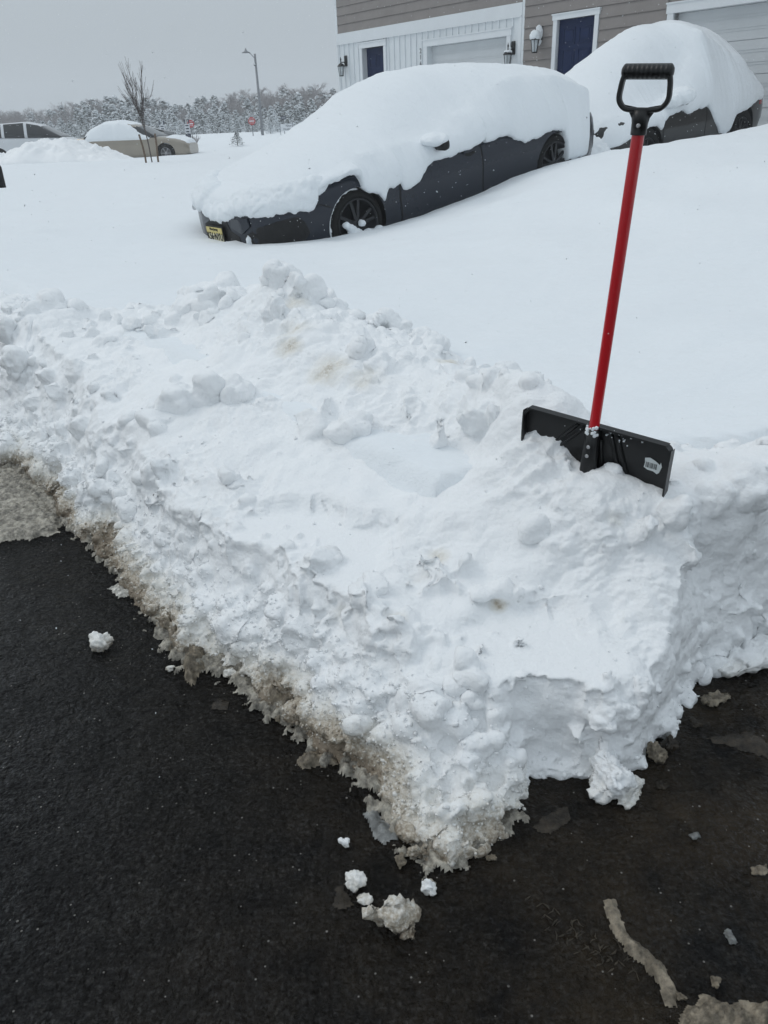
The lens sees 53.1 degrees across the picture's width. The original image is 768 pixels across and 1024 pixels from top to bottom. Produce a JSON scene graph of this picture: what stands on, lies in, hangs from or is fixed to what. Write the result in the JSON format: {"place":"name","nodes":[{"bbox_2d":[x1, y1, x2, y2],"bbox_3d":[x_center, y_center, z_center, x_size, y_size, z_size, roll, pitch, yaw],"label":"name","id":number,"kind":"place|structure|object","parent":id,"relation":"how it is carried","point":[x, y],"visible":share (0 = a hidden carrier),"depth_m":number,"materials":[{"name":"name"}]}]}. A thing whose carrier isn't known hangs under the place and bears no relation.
{"place":"outdoors","nodes":[
{"label":"outdoors","id":0,"kind":"place"},
{"bbox_2d":[0,0,337,124],"label":"sky","id":1,"kind":"structure","parent":0,"point":[35,28],"materials":[{"name":"grey"}]},
{"bbox_2d":[0,523,767,1023],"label":"road","id":2,"kind":"structure","parent":0,"point":[172,851],"depth_m":1.81,"materials":[{"name":"asphalt"}]},
{"bbox_2d":[0,468,62,542],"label":"slush sheet","id":3,"kind":"object","parent":2,"relation":"on","point":[24,515],"visible":0.94,"depth_m":3.56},
{"bbox_2d":[88,631,113,651],"bbox_3d":[-0.978,0.446,2.648,0.085,0.075,0.081,-2,27,0],"label":"snow lump","id":4,"kind":"object","parent":2,"relation":"on","point":[99,642],"visible":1,"depth_m":2.63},
{"bbox_2d":[108,583,128,598],"bbox_3d":[-1.020,0.296,2.994,0.083,0.020,0.119,-24,34,-36],"label":"chunk","id":5,"kind":"object","parent":2,"relation":"on","point":[120,591],"visible":0.81,"depth_m":2.98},
{"bbox_2d":[211,698,228,709],"bbox_3d":[-0.510,0.593,2.383,0.055,0.010,0.055,-2,27,0],"label":"slush sheet","id":6,"kind":"object","parent":2,"relation":"on","point":[219,704],"visible":1,"depth_m":2.38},
{"bbox_2d":[223,668,235,676],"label":"snow lump","id":7,"kind":"object","parent":2,"relation":"on","point":[228,672],"visible":0.95,"depth_m":2.49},
{"bbox_2d":[0,462,529,883],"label":"slush fringe","id":8,"kind":"object","parent":2,"relation":"on","point":[213,663],"visible":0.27,"depth_m":2.32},
{"bbox_2d":[161,606,204,685],"bbox_3d":[-0.675,0.426,2.659,0.164,0.075,0.457,-16,30,-25],"label":"slush sheet","id":9,"kind":"object","parent":8,"relation":"on","point":[191,665],"visible":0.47,"depth_m":2.54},
{"bbox_2d":[269,684,294,704],"bbox_3d":[-0.281,0.577,2.345,0.263,0.061,0.111,21,35,38],"label":"slush sheet","id":10,"kind":"object","parent":8,"relation":"on","point":[275,695],"visible":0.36,"depth_m":2.36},
{"bbox_2d":[297,751,338,768],"bbox_3d":[-0.185,0.681,2.158,0.122,0.038,0.071,-2,27,0],"label":"slush sheet","id":11,"kind":"object","parent":2,"relation":"on","point":[308,760],"visible":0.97,"depth_m":2.14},
{"bbox_2d":[332,885,353,908],"bbox_3d":[-0.094,0.888,1.776,0.050,0.008,0.063,-2,27,0],"label":"slush sheet","id":12,"kind":"object","parent":2,"relation":"on","point":[342,899],"visible":1,"depth_m":1.77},
{"bbox_2d":[338,837,349,847],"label":"snow lump","id":13,"kind":"object","parent":2,"relation":"on","point":[345,842],"visible":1,"depth_m":1.89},
{"bbox_2d":[345,870,366,892],"bbox_3d":[-0.065,0.863,1.793,0.052,0.044,0.050,-2,27,0],"label":"snow lump","id":14,"kind":"object","parent":2,"relation":"on","point":[356,880],"visible":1,"depth_m":1.78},
{"bbox_2d":[356,893,372,904],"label":"snow lump","id":15,"kind":"object","parent":2,"relation":"on","point":[364,898],"visible":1,"depth_m":1.76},
{"bbox_2d":[363,810,397,844],"bbox_3d":[-0.010,0.790,1.949,0.061,0.018,0.119,-13,29,-21],"label":"ice sheet","id":16,"kind":"object","parent":2,"relation":"on","point":[382,833],"visible":1,"depth_m":1.94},
{"bbox_2d":[0,259,767,866],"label":"snow pile","id":17,"kind":"object","parent":2,"relation":"on","point":[612,609],"visible":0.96,"depth_m":2.46,"materials":[{"name":"snow"}]},
{"bbox_2d":[521,63,674,497],"bbox_3d":[0.634,-0.556,2.219,0.505,1.278,0.114,19,34,35],"label":"snow shovel","id":18,"kind":"object","parent":17,"relation":"in","point":[593,443],"visible":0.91,"depth_m":2.28,"materials":[{"name":"black plastic"}]},
{"bbox_2d":[362,893,420,934],"bbox_3d":[0.017,0.888,1.686,0.131,0.096,0.074,-2,27,0],"label":"snow lump","id":19,"kind":"object","parent":2,"relation":"on","point":[396,915],"visible":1,"depth_m":1.67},
{"bbox_2d":[394,852,406,868],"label":"slush lump","id":20,"kind":"object","parent":2,"relation":"on","point":[400,860],"visible":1,"depth_m":1.84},
{"bbox_2d":[396,819,419,843],"bbox_3d":[0.063,0.796,1.908,0.053,0.052,0.084,-25,35,-37],"label":"snow lump","id":21,"kind":"object","parent":2,"relation":"on","point":[406,833],"visible":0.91,"depth_m":1.89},
{"bbox_2d":[400,923,415,939],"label":"snow lump","id":22,"kind":"object","parent":2,"relation":"on","point":[409,933],"visible":0.63,"depth_m":1.67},
{"bbox_2d":[406,845,428,856],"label":"snow lump","id":23,"kind":"object","parent":2,"relation":"on","point":[414,851],"visible":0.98,"depth_m":1.85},
{"bbox_2d":[421,878,436,895],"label":"snow lump","id":24,"kind":"object","parent":2,"relation":"on","point":[428,887],"visible":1,"depth_m":1.77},
{"bbox_2d":[533,806,570,833],"bbox_3d":[0.431,0.780,1.946,0.119,0.008,0.053,-18,31,-27],"label":"slush sheet","id":25,"kind":"object","parent":2,"relation":"on","point":[553,821],"visible":1,"depth_m":1.94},
{"bbox_2d":[525,896,638,979],"bbox_3d":[0.424,0.927,1.670,0.274,0.004,0.085,14,31,29],"label":"tyre print","id":26,"kind":"object","parent":2,"relation":"on","point":[577,935],"visible":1,"depth_m":1.66},
{"bbox_2d":[603,899,677,1007],"bbox_3d":[0.542,0.925,1.635,0.060,0.026,0.254,-12,29,-18],"label":"slush sheet","id":27,"kind":"object","parent":2,"relation":"on","point":[638,952],"visible":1,"depth_m":1.62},
{"bbox_2d":[676,991,687,1000],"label":"slush lump","id":28,"kind":"object","parent":2,"relation":"on","point":[680,996],"visible":1,"depth_m":1.54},
{"bbox_2d":[710,976,721,988],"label":"slush lump","id":29,"kind":"object","parent":2,"relation":"on","point":[715,981],"visible":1,"depth_m":1.56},
{"bbox_2d":[678,993,767,1023],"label":"slush sheet","id":30,"kind":"object","parent":2,"relation":"on","point":[707,1009],"visible":1,"depth_m":1.50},
{"bbox_2d":[723,928,737,944],"bbox_3d":[0.745,0.915,1.653,0.020,0.019,0.030,-10,28,-15],"label":"ice chip","id":31,"kind":"object","parent":2,"relation":"on","point":[729,936],"visible":1,"depth_m":1.65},
{"bbox_2d":[0,124,767,497],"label":"snow ground","id":32,"kind":"structure","parent":0,"point":[690,318],"depth_m":5.62,"materials":[{"name":"snow"}]},
{"bbox_2d":[0,166,5,187],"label":"marker post","id":33,"kind":"object","parent":32,"relation":"on","point":[2,183],"visible":1,"depth_m":8.19,"materials":[{"name":"black plastic"}]},
{"bbox_2d":[0,122,77,152],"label":"parked car","id":34,"kind":"object","parent":32,"relation":"on","point":[21,133],"visible":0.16,"depth_m":32.01,"materials":[{"name":"white paint"}]},
{"bbox_2d":[25,111,63,126],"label":"bare tree","id":35,"kind":"object","parent":32,"relation":"on","point":[38,118],"visible":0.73,"depth_m":92.89,"materials":[{"name":"grey wood"}]},
{"bbox_2d":[55,118,70,132],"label":"snowy pine","id":36,"kind":"object","parent":32,"relation":"on","point":[60,121],"visible":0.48,"depth_m":89.46,"materials":[{"name":"white plant"}]},
{"bbox_2d":[0,137,136,164],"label":"snow bank","id":37,"kind":"structure","parent":32,"relation":"on","point":[48,150],"depth_m":23.43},
{"bbox_2d":[71,107,83,136],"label":"snowy pine","id":38,"kind":"object","parent":32,"relation":"on","point":[76,112],"visible":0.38,"depth_m":92.08,"materials":[{"name":"white plant"}]},
{"bbox_2d":[60,100,96,123],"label":"bare tree","id":39,"kind":"object","parent":32,"relation":"on","point":[70,103],"visible":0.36,"depth_m":102.00,"materials":[{"name":"plant"}]},
{"bbox_2d":[76,112,85,137],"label":"snowy pine","id":40,"kind":"object","parent":32,"relation":"on","point":[81,118],"visible":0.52,"depth_m":85.34,"materials":[{"name":"white plant"}]},
{"bbox_2d":[80,119,89,136],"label":"snowy pine","id":41,"kind":"object","parent":32,"relation":"on","point":[86,127],"visible":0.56,"depth_m":77.89,"materials":[{"name":"white plant"}]},
{"bbox_2d":[80,105,92,131],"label":"snowy pine","id":42,"kind":"object","parent":32,"relation":"on","point":[86,110],"visible":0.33,"depth_m":95.73,"materials":[{"name":"white plant"}]},
{"bbox_2d":[89,110,103,130],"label":"snowy pine","id":43,"kind":"object","parent":32,"relation":"on","point":[97,115],"visible":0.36,"depth_m":83.20,"materials":[{"name":"white plant"}]},
{"bbox_2d":[100,103,110,120],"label":"snowy pine","id":44,"kind":"object","parent":32,"relation":"on","point":[106,109],"visible":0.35,"depth_m":93.62,"materials":[{"name":"white plant"}]},
{"bbox_2d":[116,99,127,112],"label":"snowy pine","id":45,"kind":"object","parent":32,"relation":"on","point":[120,103],"visible":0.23,"depth_m":101.82,"materials":[{"name":"white plant"}]},
{"bbox_2d":[74,126,174,139],"bbox_3d":[-11.246,-15.691,32.544,4.700,1.388,2.150,-9,28,-10],"label":"parked car","id":46,"kind":"object","parent":32,"relation":"on","point":[168,132],"visible":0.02,"depth_m":32.26,"materials":[{"name":"grey paint"}]},
{"bbox_2d":[118,58,153,161],"bbox_3d":[-6.022,-9.819,19.018,0.838,2.542,0.577,-20,32,-30],"label":"young tree","id":47,"kind":"object","parent":32,"relation":"on","point":[140,111],"visible":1,"depth_m":18.85,"materials":[{"name":"brown plant"}]},
{"bbox_2d":[77,124,198,157],"bbox_3d":[-9.916,-14.864,30.892,4.600,1.447,1.984,0,27,4],"label":"parked car","id":48,"kind":"object","parent":32,"relation":"on","point":[132,148],"visible":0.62,"depth_m":30.09,"materials":[{"name":"beige paint"}]},
{"bbox_2d":[85,120,149,141],"bbox_3d":[-10.385,-15.213,30.643,2.800,0.772,1.822,0,27,4],"label":"snow cover","id":49,"kind":"object","parent":48,"relation":"on","point":[118,130],"visible":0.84,"depth_m":29.94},
{"bbox_2d":[164,135,195,144],"bbox_3d":[-8.141,-14.882,30.680,0.970,0.368,1.565,0,27,4],"label":"snow cover","id":50,"kind":"object","parent":48,"relation":"on","point":[186,139],"visible":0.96,"depth_m":30.35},
{"bbox_2d":[151,115,165,128],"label":"snowy pine","id":51,"kind":"object","parent":32,"relation":"on","point":[156,119],"visible":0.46,"depth_m":81.02,"materials":[{"name":"white plant"}]},
{"bbox_2d":[159,99,167,115],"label":"snowy pine","id":52,"kind":"object","parent":32,"relation":"on","point":[163,102],"visible":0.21,"depth_m":108.30,"materials":[{"name":"white plant"}]},
{"bbox_2d":[156,110,171,129],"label":"snowy pine","id":53,"kind":"object","parent":32,"relation":"on","point":[162,116],"visible":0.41,"depth_m":86.47,"materials":[{"name":"white plant"}]},
{"bbox_2d":[167,113,180,134],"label":"snowy pine","id":54,"kind":"object","parent":32,"relation":"on","point":[173,118],"visible":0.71,"depth_m":83.63,"materials":[{"name":"white plant"}]},
{"bbox_2d":[175,120,184,134],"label":"snowy pine","id":55,"kind":"object","parent":32,"relation":"on","point":[180,122],"visible":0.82,"depth_m":79.51,"materials":[{"name":"white plant"}]},
{"bbox_2d":[183,119,190,136],"bbox_3d":[-10.021,-19.224,39.370,0.275,1.607,0.087,-8,28,-11],"label":"sign board","id":56,"kind":"object","parent":32,"relation":"on","point":[187,128],"visible":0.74,"depth_m":39.15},
{"bbox_2d":[183,108,201,133],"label":"snowy pine","id":57,"kind":"object","parent":32,"relation":"on","point":[191,113],"visible":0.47,"depth_m":95.81,"materials":[{"name":"white plant"}]},
{"bbox_2d":[192,108,202,133],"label":"snowy pine","id":58,"kind":"object","parent":32,"relation":"on","point":[195,116],"visible":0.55,"depth_m":95.18,"materials":[{"name":"white plant"}]},
{"bbox_2d":[194,109,208,133],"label":"snowy pine","id":59,"kind":"object","parent":32,"relation":"on","point":[204,123],"visible":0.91,"depth_m":89.76,"materials":[{"name":"white plant"}]},
{"bbox_2d":[198,108,215,132],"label":"snowy pine","id":60,"kind":"object","parent":32,"relation":"on","point":[208,112],"visible":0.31,"depth_m":94.64,"materials":[{"name":"white plant"}]},
{"bbox_2d":[206,114,216,132],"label":"snowy pine","id":61,"kind":"object","parent":32,"relation":"on","point":[212,120],"visible":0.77,"depth_m":87.84,"materials":[{"name":"white plant"}]},
{"bbox_2d":[208,103,220,124],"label":"snowy pine","id":62,"kind":"object","parent":32,"relation":"on","point":[215,109],"visible":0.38,"depth_m":98.33,"materials":[{"name":"white plant"}]},
{"bbox_2d":[210,113,228,132],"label":"snowy pine","id":63,"kind":"object","parent":32,"relation":"on","point":[219,120],"visible":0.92,"depth_m":80.53,"materials":[{"name":"white plant"}]},
{"bbox_2d":[217,101,233,131],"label":"snowy pine","id":64,"kind":"object","parent":32,"relation":"on","point":[223,106],"visible":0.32,"depth_m":95.11,"materials":[{"name":"white plant"}]},
{"bbox_2d":[222,114,236,132],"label":"snowy pine","id":65,"kind":"object","parent":32,"relation":"on","point":[227,117],"visible":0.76,"depth_m":81.80,"materials":[{"name":"white plant"}]},
{"bbox_2d":[222,91,245,121],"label":"bare tree","id":66,"kind":"object","parent":32,"relation":"on","point":[234,94],"visible":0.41,"depth_m":105.31,"materials":[{"name":"plant"}]},
{"bbox_2d":[224,103,246,120],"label":"bare tree","id":67,"kind":"object","parent":32,"relation":"on","point":[240,111],"visible":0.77,"depth_m":95.44,"materials":[{"name":"grey wood"}]},
{"bbox_2d":[229,132,243,145],"bbox_3d":[-6.866,-17.424,35.861,0.826,0.601,0.740,-2,27,0],"label":"evergreen shrub","id":68,"kind":"object","parent":32,"relation":"on","point":[238,137],"visible":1,"depth_m":35.84,"materials":[{"name":"green plant"}]},
{"bbox_2d":[229,115,244,132],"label":"snowy pine","id":69,"kind":"object","parent":32,"relation":"on","point":[235,126],"visible":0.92,"depth_m":77.98,"materials":[{"name":"white plant"}]},
{"bbox_2d":[231,110,244,131],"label":"snowy pine","id":70,"kind":"object","parent":32,"relation":"on","point":[235,112],"visible":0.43,"depth_m":84.80,"materials":[{"name":"white plant"}]},
{"bbox_2d":[223,89,256,106],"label":"bare tree","id":71,"kind":"object","parent":32,"relation":"on","point":[240,92],"visible":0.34,"depth_m":115.34,"materials":[{"name":"plant"}]},
{"bbox_2d":[239,98,254,130],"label":"snowy pine","id":72,"kind":"object","parent":32,"relation":"on","point":[248,106],"visible":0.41,"depth_m":96.79,"materials":[{"name":"white plant"}]},
{"bbox_2d":[243,117,251,131],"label":"snowy pine","id":73,"kind":"object","parent":32,"relation":"on","point":[247,125],"visible":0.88,"depth_m":79.77,"materials":[{"name":"white plant"}]},
{"bbox_2d":[242,48,263,134],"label":"street lamp","id":74,"kind":"object","parent":32,"relation":"on","point":[259,101],"visible":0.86,"depth_m":54.27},
{"bbox_2d":[248,114,263,131],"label":"snowy pine","id":75,"kind":"object","parent":32,"relation":"on","point":[255,117],"visible":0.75,"depth_m":79.18,"materials":[{"name":"white plant"}]},
{"bbox_2d":[258,108,270,130],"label":"snowy pine","id":76,"kind":"object","parent":32,"relation":"on","point":[264,111],"visible":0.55,"depth_m":85.08,"materials":[{"name":"white plant"}]},
{"bbox_2d":[251,93,278,110],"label":"bare tree","id":77,"kind":"object","parent":32,"relation":"on","point":[262,98],"visible":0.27,"depth_m":101.24,"materials":[{"name":"grey wood"}]},
{"bbox_2d":[264,109,279,130],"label":"snowy pine","id":78,"kind":"object","parent":32,"relation":"on","point":[271,115],"visible":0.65,"depth_m":77.95,"materials":[{"name":"white plant"}]},
{"bbox_2d":[260,97,292,118],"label":"bare tree","id":79,"kind":"object","parent":32,"relation":"on","point":[269,104],"visible":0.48,"depth_m":93.71,"materials":[{"name":"plant"}]},
{"bbox_2d":[273,102,286,129],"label":"snowy pine","id":80,"kind":"object","parent":32,"relation":"on","point":[278,108],"visible":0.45,"depth_m":88.64,"materials":[{"name":"white plant"}]},
{"bbox_2d":[280,124,292,132],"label":"banner sign","id":81,"kind":"object","parent":32,"relation":"on","point":[283,128],"visible":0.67,"depth_m":51.73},
{"bbox_2d":[278,101,296,123],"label":"snowy pine","id":82,"kind":"object","parent":32,"relation":"on","point":[286,105],"visible":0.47,"depth_m":88.45,"materials":[{"name":"white plant"}]},
{"bbox_2d":[290,106,301,126],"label":"snowy pine","id":83,"kind":"object","parent":32,"relation":"on","point":[296,111],"visible":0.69,"depth_m":79.84,"materials":[{"name":"white plant"}]},
{"bbox_2d":[289,92,306,122],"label":"snowy pine","id":84,"kind":"object","parent":32,"relation":"on","point":[297,97],"visible":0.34,"depth_m":92.97,"materials":[{"name":"white plant"}]},
{"bbox_2d":[297,102,307,120],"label":"snowy pine","id":85,"kind":"object","parent":32,"relation":"on","point":[301,106],"visible":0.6,"depth_m":86.68,"materials":[{"name":"white plant"}]},
{"bbox_2d":[281,83,325,98],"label":"bare tree","id":86,"kind":"object","parent":32,"relation":"on","point":[315,90],"visible":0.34,"depth_m":111.69,"materials":[{"name":"grey wood"}]},
{"bbox_2d":[291,86,326,101],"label":"bare tree","id":87,"kind":"object","parent":32,"relation":"on","point":[311,95],"visible":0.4,"depth_m":105.69,"materials":[{"name":"plant"}]},
{"bbox_2d":[304,98,317,119],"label":"snowy pine","id":88,"kind":"object","parent":32,"relation":"on","point":[311,102],"visible":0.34,"depth_m":89.46,"materials":[{"name":"white plant"}]},
{"bbox_2d":[198,112,593,243],"bbox_3d":[0.292,-4.041,8.915,5.044,1.220,2.221,-29,37,-30],"label":"parked car","id":89,"kind":"object","parent":32,"relation":"on","point":[347,207],"visible":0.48,"depth_m":7.98,"materials":[{"name":"blue paint"}]},
{"bbox_2d":[191,168,327,223],"bbox_3d":[-1.389,-3.245,7.899,0.798,0.443,1.945,-29,37,-30],"label":"snow lip","id":90,"kind":"object","parent":89,"relation":"on","point":[292,194],"visible":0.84,"depth_m":7.35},
{"bbox_2d":[192,62,589,214],"bbox_3d":[0.193,-4.361,8.842,4.952,1.259,2.111,-29,37,-30],"label":"snow cover","id":91,"kind":"object","parent":89,"relation":"on","point":[407,111],"visible":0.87,"depth_m":8.25,"materials":[{"name":"snow"}]},
{"bbox_2d":[334,0,767,125],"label":"townhouse","id":92,"kind":"structure","parent":32,"relation":"on","point":[538,33],"depth_m":17.04,"materials":[{"name":"beige plastic"}]},
{"bbox_2d":[367,46,383,76],"bbox_3d":[-0.128,-11.416,21.045,0.057,2.266,0.913,-22,33,-34],"label":"door","id":93,"kind":"structure","parent":92,"relation":"in","point":[375,63],"depth_m":20.73,"materials":[{"name":"blue paint"}]},
{"bbox_2d":[432,37,505,64],"bbox_3d":[2.086,-10.174,18.680,0.058,2.168,2.639,-22,33,-34],"label":"garage door","id":94,"kind":"structure","parent":92,"relation":"in","point":[474,51],"depth_m":18.20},
{"bbox_2d":[557,15,594,73],"bbox_3d":[4.058,-9.183,16.347,0.057,2.266,0.959,-22,33,-34],"label":"door","id":95,"kind":"structure","parent":92,"relation":"in","point":[574,31],"depth_m":16.06,"materials":[{"name":"blue paint"}]},
{"bbox_2d":[678,2,767,125],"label":"garage door","id":96,"kind":"structure","parent":92,"relation":"in","point":[752,31],"depth_m":13.65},
{"bbox_2d":[591,135,610,154],"bbox_3d":[2.212,-4.949,11.113,1.202,1.273,2.412,-20,32,-31],"label":"snow drift","id":97,"kind":"object","parent":32,"relation":"on","point":[600,145],"visible":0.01,"depth_m":10.27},
{"bbox_2d":[594,86,762,149],"bbox_3d":[4.239,-6.223,12.114,4.300,1.409,2.161,-26,35,-31],"label":"parked car","id":98,"kind":"object","parent":32,"relation":"on","point":[682,123],"visible":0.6,"depth_m":11.39,"materials":[{"name":"grey paint"}]},
{"bbox_2d":[564,20,763,147],"bbox_3d":[4.082,-6.675,11.966,4.230,1.645,1.988,-26,35,-31],"label":"snow cover","id":99,"kind":"object","parent":98,"relation":"on","point":[725,74],"visible":0.72,"depth_m":11.41,"materials":[{"name":"snow"}]},
{"bbox_2d":[1,0,766,778],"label":"falling snow","id":100,"kind":"structure","parent":0,"point":[341,186],"depth_m":4.06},
{"bbox_2d":[541,668,767,945],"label":"driveway","id":101,"kind":"structure","parent":0,"point":[714,796],"depth_m":1.97,"materials":[{"name":"asphalt"}]},
{"bbox_2d":[586,748,636,804],"bbox_3d":[0.589,0.684,2.023,0.130,0.115,0.158,-2,27,0],"label":"snow lump","id":102,"kind":"object","parent":101,"relation":"on","point":[615,780],"visible":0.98,"depth_m":1.99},
{"bbox_2d":[617,775,644,809],"bbox_3d":[0.647,0.731,2.012,0.054,0.029,0.122,17,33,33],"label":"snow lump","id":103,"kind":"object","parent":101,"relation":"on","point":[630,799],"visible":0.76,"depth_m":2.00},
{"bbox_2d":[646,741,667,763],"bbox_3d":[0.748,0.659,2.108,0.062,0.064,0.058,-25,35,-37],"label":"slush lump","id":104,"kind":"object","parent":101,"relation":"on","point":[656,752],"visible":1,"depth_m":2.10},
{"bbox_2d":[656,780,668,789],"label":"slush lump","id":105,"kind":"object","parent":101,"relation":"on","point":[660,784],"visible":1,"depth_m":2.03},
{"bbox_2d":[659,734,679,753],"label":"slush lump","id":106,"kind":"object","parent":101,"relation":"on","point":[670,743],"visible":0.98,"depth_m":2.13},
{"bbox_2d":[688,717,703,727],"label":"slush lump","id":107,"kind":"object","parent":101,"relation":"on","point":[695,723],"visible":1,"depth_m":2.22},
{"bbox_2d":[700,689,730,706],"bbox_3d":[0.999,0.560,2.312,0.119,0.036,0.050,-19,31,-29],"label":"slush lump","id":108,"kind":"object","parent":101,"relation":"on","point":[715,698],"visible":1,"depth_m":2.31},
{"bbox_2d":[706,731,767,758],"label":"slush sheet","id":109,"kind":"object","parent":101,"relation":"on","point":[746,741],"visible":1,"depth_m":2.16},
{"bbox_2d":[718,633,767,677],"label":"snow lump","id":110,"kind":"object","parent":101,"relation":"on","point":[750,656],"visible":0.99,"depth_m":2.41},
{"bbox_2d":[750,864,767,875],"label":"slush lump","id":111,"kind":"object","parent":101,"relation":"on","point":[761,870],"visible":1,"depth_m":1.79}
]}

